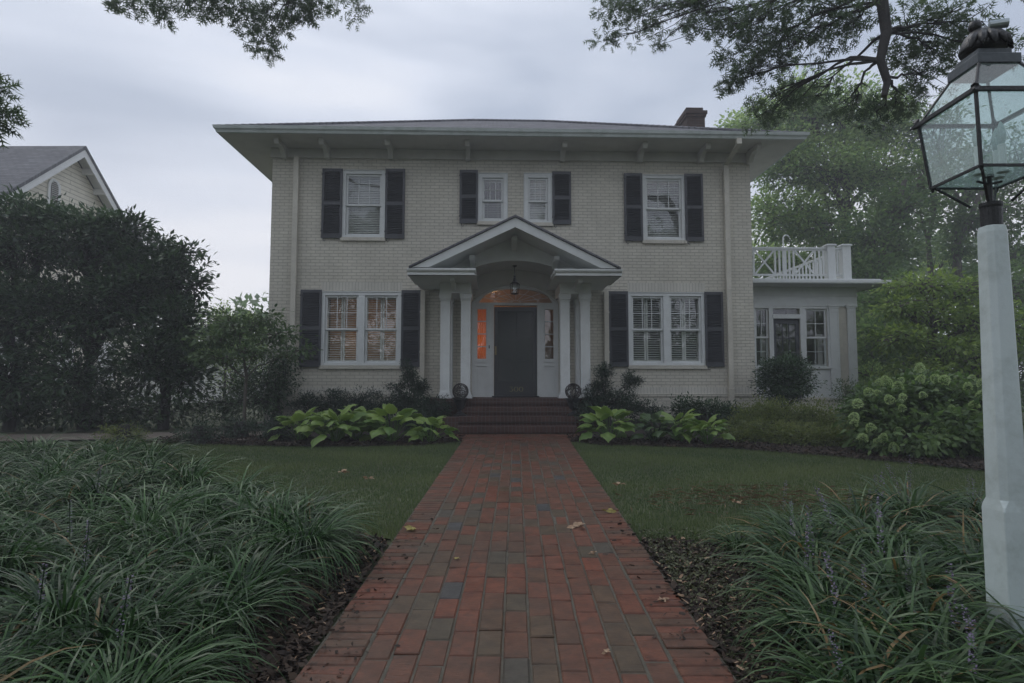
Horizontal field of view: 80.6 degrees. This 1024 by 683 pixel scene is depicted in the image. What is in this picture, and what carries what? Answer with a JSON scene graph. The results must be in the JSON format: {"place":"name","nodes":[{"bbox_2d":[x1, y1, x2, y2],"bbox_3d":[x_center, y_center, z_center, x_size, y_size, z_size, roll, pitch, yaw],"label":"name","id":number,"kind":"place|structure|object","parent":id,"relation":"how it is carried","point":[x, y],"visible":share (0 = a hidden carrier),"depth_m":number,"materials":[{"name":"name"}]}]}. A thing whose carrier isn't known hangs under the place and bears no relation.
{"place":"outdoors","nodes":[
{"label":"outdoors","id":0,"kind":"place"},
{"bbox_2d":[0,431,264,440],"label":"driveway","id":1,"kind":"structure","parent":0,"point":[153,435],"depth_m":11.56,"materials":[{"name":"beige concrete"}]},
{"bbox_2d":[0,391,1023,682],"bbox_3d":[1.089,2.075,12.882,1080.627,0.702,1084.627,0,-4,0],"label":"ground","id":2,"kind":"structure","parent":0,"point":[304,471],"depth_m":7.51,"materials":[{"name":"green plant"}]},
{"bbox_2d":[0,183,84,431],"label":"tall shrub","id":3,"kind":"object","parent":2,"relation":"on","point":[11,248],"visible":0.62,"depth_m":12.75,"materials":[{"name":"green plant"}]},
{"bbox_2d":[0,146,141,413],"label":"clapboard house","id":4,"kind":"structure","parent":2,"relation":"on","point":[74,173],"depth_m":20.51,"materials":[{"name":"white wood"}]},
{"bbox_2d":[50,340,73,381],"bbox_3d":[-15.285,0.636,20.508,0.049,1.500,1.000,0,-4,0],"label":"window","id":5,"kind":"structure","parent":4,"relation":"in","point":[58,340],"depth_m":20.67,"materials":[{"name":"grey glass"}]},
{"bbox_2d":[95,342,114,380],"bbox_3d":[-15.270,0.786,22.703,0.049,1.500,1.000,0,-4,0],"label":"window","id":6,"kind":"structure","parent":4,"relation":"in","point":[105,357],"depth_m":22.63,"materials":[{"name":"grey glass"}]},
{"bbox_2d":[0,199,183,432],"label":"tall shrub","id":7,"kind":"object","parent":2,"relation":"on","point":[92,242],"visible":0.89,"depth_m":12.71,"materials":[{"name":"green plant"}]},
{"bbox_2d":[0,381,213,431],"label":"dark understorey shrub","id":8,"kind":"object","parent":2,"relation":"on","point":[129,413],"visible":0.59,"depth_m":13.14,"materials":[{"name":"green plant"}]},
{"bbox_2d":[89,420,151,444],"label":"box shrub","id":9,"kind":"object","parent":2,"relation":"on","point":[122,430],"visible":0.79,"depth_m":10.46,"materials":[{"name":"green plant"}]},
{"bbox_2d":[83,227,228,429],"bbox_3d":[-7.766,-0.316,13.214,2.807,4.474,2.696,3,-5,-34],"label":"tall shrub","id":10,"kind":"object","parent":2,"relation":"on","point":[178,312],"visible":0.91,"depth_m":12.87,"materials":[{"name":"green plant"}]},
{"bbox_2d":[0,444,383,682],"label":"mulch bed","id":11,"kind":"object","parent":2,"relation":"on","point":[42,679],"visible":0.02,"depth_m":3.57,"materials":[{"name":"brown soil"}]},
{"bbox_2d":[34,563,47,630],"bbox_3d":[-2.095,1.241,2.670,0.083,0.516,0.032,-3,-5,34],"label":"liriope flower spike","id":12,"kind":"object","parent":11,"relation":"on","point":[42,579],"visible":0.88,"depth_m":2.67,"materials":[{"name":"purple plant"}]},
{"bbox_2d":[67,499,72,554],"bbox_3d":[-2.879,1.283,3.923,0.035,0.522,0.042,0,-4,0],"label":"liriope flower spike","id":13,"kind":"object","parent":11,"relation":"on","point":[69,519],"visible":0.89,"depth_m":3.93,"materials":[{"name":"plant"}]},
{"bbox_2d":[82,520,90,583],"bbox_3d":[-2.395,1.272,3.384,0.033,0.516,0.103,1,-4,-17],"label":"liriope flower spike","id":14,"kind":"object","parent":11,"relation":"on","point":[88,531],"visible":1,"depth_m":3.41,"materials":[{"name":"purple plant"}]},
{"bbox_2d":[95,465,101,506],"bbox_3d":[-3.533,1.310,5.138,0.067,0.520,0.038,0,-4,0],"label":"liriope flower spike","id":15,"kind":"object","parent":11,"relation":"on","point":[98,481],"visible":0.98,"depth_m":5.14,"materials":[{"name":"purple plant"}]},
{"bbox_2d":[112,575,133,667],"bbox_3d":[-1.607,1.226,2.469,0.035,0.518,0.091,-2,-4,29],"label":"liriope flower spike","id":16,"kind":"object","parent":11,"relation":"on","point":[123,611],"visible":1,"depth_m":2.49,"materials":[{"name":"plant"}]},
{"bbox_2d":[0,0,373,149],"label":"oak tree","id":17,"kind":"object","parent":11,"relation":"on","point":[308,7],"visible":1,"depth_m":8.46,"materials":[{"name":"green plant"}]},
{"bbox_2d":[0,428,396,682],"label":"liriope bed","id":18,"kind":"object","parent":11,"relation":"on","point":[68,642],"visible":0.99,"depth_m":3.69,"materials":[{"name":"green plant"}]},
{"bbox_2d":[120,433,993,682],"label":"mulch chips","id":19,"kind":"object","parent":11,"relation":"on","point":[314,624],"visible":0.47,"depth_m":3.53,"materials":[{"name":"brown wood"}]},
{"bbox_2d":[129,353,266,403],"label":"garage","id":20,"kind":"structure","parent":2,"relation":"on","point":[205,401],"depth_m":29.98,"materials":[{"name":"white paint"}]},
{"bbox_2d":[137,363,242,402],"bbox_3d":[-16.036,2.078,30.003,5.200,2.000,0.069,0,-4,0],"label":"garage door","id":21,"kind":"structure","parent":20,"relation":"in","point":[219,378],"depth_m":29.97,"materials":[{"name":"white paint"}]},
{"bbox_2d":[191,297,267,416],"bbox_3d":[-8.094,0.463,17.686,3.307,3.540,2.741,0,-4,0],"label":"light green tree","id":22,"kind":"object","parent":2,"relation":"on","point":[230,369],"visible":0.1,"depth_m":17.52,"materials":[{"name":"green plant"}]},
{"bbox_2d":[182,341,305,425],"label":"dark corner shrub","id":23,"kind":"object","parent":2,"relation":"on","point":[273,405],"visible":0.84,"depth_m":13.19,"materials":[{"name":"green plant"}]},
{"bbox_2d":[172,303,323,422],"bbox_3d":[-5.187,0.512,12.000,2.827,2.587,1.814,0,-4,0],"label":"dogwood tree","id":24,"kind":"object","parent":2,"relation":"on","point":[236,332],"visible":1,"depth_m":11.91,"materials":[{"name":"green plant"}]},
{"bbox_2d":[141,419,459,445],"bbox_3d":[-3.660,1.849,13.130,5.700,0.266,5.600,0,-4,0],"label":"mulch bed","id":25,"kind":"object","parent":2,"relation":"on","point":[315,434],"visible":0.12,"depth_m":11.73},
{"bbox_2d":[170,417,228,445],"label":"box shrub","id":26,"kind":"object","parent":25,"relation":"on","point":[198,430],"visible":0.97,"depth_m":10.42,"materials":[{"name":"green plant"}]},
{"bbox_2d":[211,413,266,437],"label":"box shrub","id":27,"kind":"object","parent":25,"relation":"on","point":[238,429],"visible":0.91,"depth_m":11.26,"materials":[{"name":"green plant"}]},
{"bbox_2d":[246,412,299,441],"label":"box shrub","id":28,"kind":"object","parent":25,"relation":"on","point":[278,431],"visible":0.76,"depth_m":10.93,"materials":[{"name":"green plant"}]},
{"bbox_2d":[267,406,332,441],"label":"hosta","id":29,"kind":"object","parent":25,"relation":"on","point":[298,415],"visible":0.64,"depth_m":10.94,"materials":[{"name":"green plant"}]},
{"bbox_2d":[296,404,368,447],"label":"hosta","id":30,"kind":"object","parent":25,"relation":"on","point":[351,416],"visible":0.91,"depth_m":10.69,"materials":[{"name":"green plant"}]},
{"bbox_2d":[285,384,384,426],"bbox_3d":[-3.870,1.442,13.227,2.384,1.044,1.462,0,-4,0],"label":"spreading yew","id":31,"kind":"object","parent":25,"relation":"on","point":[333,402],"visible":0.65,"depth_m":13.27,"materials":[{"name":"green plant"}]},
{"bbox_2d":[321,406,386,439],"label":"hosta","id":32,"kind":"object","parent":25,"relation":"on","point":[362,418],"visible":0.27,"depth_m":11.21,"materials":[{"name":"green plant"}]},
{"bbox_2d":[352,403,428,441],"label":"hosta","id":33,"kind":"object","parent":25,"relation":"on","point":[404,415],"visible":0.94,"depth_m":10.75,"materials":[{"name":"green plant"}]},
{"bbox_2d":[364,358,456,433],"bbox_3d":[-2.137,1.182,12.613,2.265,1.730,1.533,-2,-4,26],"label":"spreading yew","id":34,"kind":"object","parent":25,"relation":"on","point":[405,401],"visible":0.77,"depth_m":12.66,"materials":[{"name":"green plant"}]},
{"bbox_2d":[404,416,459,441],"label":"hosta","id":35,"kind":"object","parent":25,"relation":"on","point":[437,422],"visible":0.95,"depth_m":10.66,"materials":[{"name":"green plant"}]},
{"bbox_2d":[212,107,891,433],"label":"brick house","id":36,"kind":"structure","parent":2,"relation":"on","point":[624,247],"depth_m":14.13,"materials":[{"name":"grey paint"}]},
{"bbox_2d":[319,291,401,368],"bbox_3d":[-3.487,-0.261,14.016,1.885,1.804,0.256,0,-4,-2],"label":"window","id":37,"kind":"structure","parent":36,"relation":"in","point":[362,297],"depth_m":14.00,"materials":[{"name":"white paint"}]},
{"bbox_2d":[340,169,385,240],"bbox_3d":[-3.480,-3.184,14.212,1.043,1.695,0.250,0,-4,-2],"label":"window","id":38,"kind":"structure","parent":36,"relation":"in","point":[348,175],"depth_m":14.21,"materials":[{"name":"white paint"}]},
{"bbox_2d":[452,383,468,416],"bbox_3d":[-1.062,1.198,12.432,0.338,0.681,0.338,0,-4,0],"label":"planter urn","id":39,"kind":"object","parent":36,"relation":"on","point":[460,402],"visible":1,"depth_m":12.34,"materials":[{"name":"black metal"}]},
{"bbox_2d":[477,173,507,224],"bbox_3d":[-0.454,-3.358,14.315,0.746,1.253,0.250,0,-4,-2],"label":"window","id":40,"kind":"structure","parent":36,"relation":"in","point":[502,178],"depth_m":14.27,"materials":[{"name":"white paint"}]},
{"bbox_2d":[489,307,538,396],"bbox_3d":[0.043,0.241,14.084,1.171,2.103,0.180,0,-4,-2],"label":"front door","id":41,"kind":"structure","parent":36,"relation":"in","point":[515,328],"depth_m":14.09,"materials":[{"name":"paint"}]},
{"bbox_2d":[510,265,519,294],"bbox_3d":[0.060,-1.383,13.574,0.230,0.660,0.199,0,-4,0],"label":"pendant lantern","id":42,"kind":"object","parent":36,"relation":"hanging from","point":[514,282],"visible":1,"depth_m":13.55,"materials":[{"name":"black metal"}]},
{"bbox_2d":[524,173,552,225],"bbox_3d":[0.611,-3.352,14.346,0.717,1.282,0.250,0,-4,-2],"label":"window","id":43,"kind":"structure","parent":36,"relation":"in","point":[530,179],"depth_m":14.31,"materials":[{"name":"white paint"}]},
{"bbox_2d":[565,383,580,415],"bbox_3d":[1.267,1.200,12.486,0.336,0.683,0.369,0,-4,0],"label":"planter urn","id":44,"kind":"object","parent":36,"relation":"on","point":[571,400],"visible":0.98,"depth_m":12.41,"materials":[{"name":"black metal"}]},
{"bbox_2d":[642,174,686,243],"bbox_3d":[3.610,-3.143,14.422,1.066,1.672,0.250,0,-4,-2],"label":"window","id":45,"kind":"structure","parent":36,"relation":"in","point":[657,179],"depth_m":14.41,"materials":[{"name":"white paint"}]},
{"bbox_2d":[628,292,707,368],"bbox_3d":[3.629,-0.256,14.228,1.864,1.810,0.256,0,-4,-2],"label":"window","id":46,"kind":"structure","parent":36,"relation":"in","point":[665,329],"depth_m":14.21,"materials":[{"name":"white paint"}]},
{"bbox_2d":[133,204,1023,375],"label":"distant woods","id":47,"kind":"object","parent":2,"relation":"on","point":[240,302],"visible":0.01,"depth_m":40.04,"materials":[{"name":"green plant"}]},
{"bbox_2d":[615,479,891,516],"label":"grass","id":48,"kind":"structure","parent":2,"relation":"on","point":[748,491],"depth_m":6.12,"materials":[{"name":"green plant"}]},
{"bbox_2d":[571,418,984,469],"bbox_3d":[5.032,1.814,11.970,8.100,0.353,9.800,0,-4,0],"label":"mulch bed","id":49,"kind":"object","parent":2,"relation":"on","point":[630,432],"visible":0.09,"depth_m":10.40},
{"bbox_2d":[575,406,635,442],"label":"hosta","id":50,"kind":"object","parent":49,"relation":"on","point":[603,413],"visible":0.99,"depth_m":10.81,"materials":[{"name":"green plant"}]},
{"bbox_2d":[572,360,666,432],"bbox_3d":[2.182,1.144,12.670,2.246,1.528,1.269,1,-4,-17],"label":"spreading yew","id":51,"kind":"object","parent":49,"relation":"on","point":[597,397],"visible":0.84,"depth_m":12.71,"materials":[{"name":"green plant"}]},
{"bbox_2d":[630,410,684,441],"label":"hosta","id":52,"kind":"object","parent":49,"relation":"on","point":[645,417],"visible":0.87,"depth_m":10.68,"materials":[{"name":"green plant"}]},
{"bbox_2d":[645,408,710,442],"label":"hosta","id":53,"kind":"object","parent":49,"relation":"on","point":[679,429],"visible":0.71,"depth_m":10.80,"materials":[{"name":"green plant"}]},
{"bbox_2d":[662,391,748,422],"bbox_3d":[4.314,1.539,13.215,2.142,0.931,1.518,-2,-4,26],"label":"laurel","id":54,"kind":"object","parent":49,"relation":"on","point":[723,411],"visible":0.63,"depth_m":13.05,"materials":[{"name":"green plant"}]},
{"bbox_2d":[678,414,735,444],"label":"hosta","id":55,"kind":"object","parent":49,"relation":"on","point":[693,425],"visible":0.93,"depth_m":10.44,"materials":[{"name":"green plant"}]},
{"bbox_2d":[714,389,855,447],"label":"azalea bush","id":56,"kind":"object","parent":49,"relation":"on","point":[770,424],"visible":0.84,"depth_m":11.15,"materials":[{"name":"green plant"}]},
{"bbox_2d":[748,350,826,414],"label":"holly bush","id":57,"kind":"object","parent":49,"relation":"on","point":[785,379],"visible":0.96,"depth_m":12.98,"materials":[{"name":"green plant"}]},
{"bbox_2d":[823,376,863,417],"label":"nandina bush","id":58,"kind":"object","parent":49,"relation":"on","point":[846,388],"visible":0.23,"depth_m":14.06,"materials":[{"name":"green plant"}]},
{"bbox_2d":[828,363,1023,459],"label":"hydrangea bush","id":59,"kind":"object","parent":49,"relation":"on","point":[931,414],"visible":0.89,"depth_m":9.29,"materials":[{"name":"green plant"}]},
{"bbox_2d":[782,235,788,278],"bbox_3d":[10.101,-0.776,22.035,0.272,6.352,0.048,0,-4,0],"label":"curved pole","id":60,"kind":"object","parent":2,"relation":"on","point":[783,243],"visible":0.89,"depth_m":22.23,"materials":[{"name":"white metal"}]},
{"bbox_2d":[583,0,1023,139],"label":"oak tree","id":61,"kind":"object","parent":2,"relation":"on","point":[885,20],"visible":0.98,"depth_m":7.70,"materials":[{"name":"green plant"}]},
{"bbox_2d":[714,56,941,364],"bbox_3d":[13.757,-4.767,26.466,9.648,14.843,6.663,0,-4,0],"label":"broadleaf tree","id":62,"kind":"object","parent":2,"relation":"on","point":[849,170],"visible":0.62,"depth_m":25.55,"materials":[{"name":"green plant"}]},
{"bbox_2d":[672,510,986,682],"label":"mulch bed","id":63,"kind":"object","parent":2,"relation":"on","point":[731,633],"visible":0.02,"depth_m":3.42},
{"bbox_2d":[167,533,988,679],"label":"leaf litter","id":64,"kind":"object","parent":63,"relation":"on","point":[682,595],"visible":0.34,"depth_m":3.32,"materials":[{"name":"brown plant"}]},
{"bbox_2d":[637,527,814,682],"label":"creeping groundcover","id":65,"kind":"object","parent":63,"relation":"on","point":[668,557],"visible":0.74,"depth_m":3.79,"materials":[{"name":"green plant"}]},
{"bbox_2d":[695,520,768,558],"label":"liriope tuft","id":66,"kind":"object","parent":63,"relation":"on","point":[731,537],"visible":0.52,"depth_m":4.48,"materials":[{"name":"green plant"}]},
{"bbox_2d":[724,480,872,546],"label":"liriope tuft","id":67,"kind":"object","parent":63,"relation":"on","point":[787,521],"visible":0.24,"depth_m":4.67,"materials":[{"name":"green plant"}]},
{"bbox_2d":[697,499,907,589],"bbox_3d":[1.964,1.401,4.016,1.274,0.734,1.282,-2,-5,31],"label":"liriope tuft","id":68,"kind":"object","parent":63,"relation":"on","point":[781,534],"visible":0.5,"depth_m":4.00,"materials":[{"name":"green plant"}]},
{"bbox_2d":[699,505,955,627],"bbox_3d":[1.779,1.330,3.393,1.310,0.827,1.301,1,-4,-13],"label":"liriope tuft","id":69,"kind":"object","parent":63,"relation":"on","point":[785,566],"visible":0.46,"depth_m":3.44,"materials":[{"name":"green plant"}]},
{"bbox_2d":[713,552,1004,679],"bbox_3d":[1.576,1.333,2.827,1.292,0.711,1.300,0,-4,2],"label":"liriope tuft","id":70,"kind":"object","parent":63,"relation":"on","point":[802,598],"visible":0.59,"depth_m":2.88,"materials":[{"name":"green plant"}]},
{"bbox_2d":[794,481,935,540],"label":"liriope tuft","id":71,"kind":"object","parent":63,"relation":"on","point":[861,512],"visible":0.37,"depth_m":4.77,"materials":[{"name":"green plant"}]},
{"bbox_2d":[726,591,1014,682],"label":"liriope tuft","id":72,"kind":"object","parent":63,"relation":"on","point":[818,675],"visible":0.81,"depth_m":2.40,"materials":[{"name":"green plant"}]},
{"bbox_2d":[747,563,1023,682],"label":"liriope tuft","id":73,"kind":"object","parent":63,"relation":"on","point":[889,640],"visible":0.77,"depth_m":2.49,"materials":[{"name":"green plant"}]},
{"bbox_2d":[792,472,983,586],"bbox_3d":[2.460,1.328,4.099,1.430,0.858,1.421,-2,-4,26],"label":"liriope tuft","id":74,"kind":"object","parent":63,"relation":"on","point":[933,530],"visible":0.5,"depth_m":4.04,"materials":[{"name":"green plant"}]},
{"bbox_2d":[785,508,992,632],"bbox_3d":[2.193,1.345,3.439,1.472,0.757,1.350,0,-4,-5],"label":"liriope tuft","id":75,"kind":"object","parent":63,"relation":"on","point":[940,579],"visible":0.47,"depth_m":3.43,"materials":[{"name":"green plant"}]},
{"bbox_2d":[775,534,1023,672],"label":"liriope tuft","id":76,"kind":"object","parent":63,"relation":"on","point":[925,600],"visible":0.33,"depth_m":2.96,"materials":[{"name":"green plant"}]},
{"bbox_2d":[828,455,985,539],"bbox_3d":[3.342,1.405,5.075,1.434,0.842,1.444,2,-4,-21],"label":"liriope tuft","id":77,"kind":"object","parent":63,"relation":"on","point":[914,497],"visible":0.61,"depth_m":4.98,"materials":[{"name":"green plant"}]},
{"bbox_2d":[855,514,985,601],"bbox_3d":[2.813,1.380,3.656,1.346,0.795,1.337,1,-4,-9],"label":"liriope tuft","id":78,"kind":"object","parent":63,"relation":"on","point":[967,558],"visible":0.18,"depth_m":3.68,"materials":[{"name":"green plant"}]},
{"bbox_2d":[907,478,985,532],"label":"liriope tuft","id":79,"kind":"object","parent":63,"relation":"on","point":[978,507],"visible":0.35,"depth_m":4.98,"materials":[{"name":"green plant"}]},
{"bbox_2d":[911,498,983,557],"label":"liriope tuft","id":80,"kind":"object","parent":63,"relation":"on","point":[976,534],"visible":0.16,"depth_m":4.35,"materials":[{"name":"green plant"}]},
{"bbox_2d":[910,18,1023,662],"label":"lamp post","id":81,"kind":"object","parent":63,"relation":"on","point":[987,55],"visible":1,"depth_m":2.86,"materials":[{"name":"white paint"}]},
{"bbox_2d":[910,569,1023,677],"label":"liriope tuft","id":82,"kind":"object","parent":63,"relation":"on","point":[1003,647],"visible":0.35,"depth_m":2.69,"materials":[{"name":"green plant"}]},
{"bbox_2d":[958,635,1023,682],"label":"liriope tuft","id":83,"kind":"object","parent":63,"relation":"on","point":[1005,669],"visible":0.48,"depth_m":2.32,"materials":[{"name":"green plant"}]},
{"bbox_2d":[848,358,894,391],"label":"broadleaf tree","id":84,"kind":"object","parent":2,"relation":"on","point":[864,375],"visible":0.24,"depth_m":15.78,"materials":[{"name":"green plant"}]},
{"bbox_2d":[813,140,993,374],"bbox_3d":[14.452,-2.853,22.962,7.488,10.683,4.122,2,-4,-21],"label":"broadleaf tree","id":85,"kind":"object","parent":2,"relation":"on","point":[882,244],"visible":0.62,"depth_m":22.93,"materials":[{"name":"green plant"}]},
{"bbox_2d":[894,158,971,305],"bbox_3d":[18.703,-2.828,27.126,3.149,11.045,2.968,2,-4,-26],"label":"broadleaf tree","id":86,"kind":"object","parent":2,"relation":"on","point":[933,259],"visible":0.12,"depth_m":27.17,"materials":[{"name":"green plant"}]},
{"bbox_2d":[856,253,1023,408],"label":"broadleaf tree","id":87,"kind":"object","parent":2,"relation":"on","point":[883,360],"visible":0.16,"depth_m":18.83,"materials":[{"name":"green plant"}]},
{"bbox_2d":[856,261,1023,388],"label":"broadleaf tree","id":88,"kind":"object","parent":2,"relation":"on","point":[937,356],"visible":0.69,"depth_m":14.03,"materials":[{"name":"green plant"}]},
{"bbox_2d":[885,95,1023,311],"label":"broadleaf tree","id":89,"kind":"object","parent":2,"relation":"on","point":[971,195],"visible":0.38,"depth_m":25.13,"materials":[{"name":"green plant"}]},
{"bbox_2d":[926,190,1022,312],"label":"broadleaf tree","id":90,"kind":"object","parent":2,"relation":"on","point":[959,251],"visible":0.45,"depth_m":24.12,"materials":[{"name":"green plant"}]},
{"bbox_2d":[0,0,1023,377],"label":"sky","id":91,"kind":"structure","parent":0,"point":[144,100],"materials":[{"name":"grey"}]},
{"bbox_2d":[292,434,737,682],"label":"path","id":92,"kind":"structure","parent":0,"point":[693,666],"depth_m":3.58,"materials":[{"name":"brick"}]},
{"bbox_2d":[404,525,415,529],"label":"fallen leaf","id":93,"kind":"object","parent":92,"relation":"on","point":[408,527],"visible":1,"depth_m":4.96,"materials":[{"name":"yellow plant"}]},
{"bbox_2d":[290,508,736,682],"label":"path debris","id":94,"kind":"object","parent":92,"relation":"on","point":[357,612],"visible":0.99,"depth_m":3.35,"materials":[{"name":"brown plant"}]},
{"bbox_2d":[567,522,585,528],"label":"fallen leaf","id":95,"kind":"object","parent":92,"relation":"on","point":[576,524],"visible":1,"depth_m":5.05,"materials":[{"name":"beige plant"}]},
{"bbox_2d":[602,508,616,512],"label":"fallen leaf","id":96,"kind":"object","parent":92,"relation":"on","point":[609,510],"visible":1,"depth_m":5.55,"materials":[{"name":"yellow plant"}]}
]}

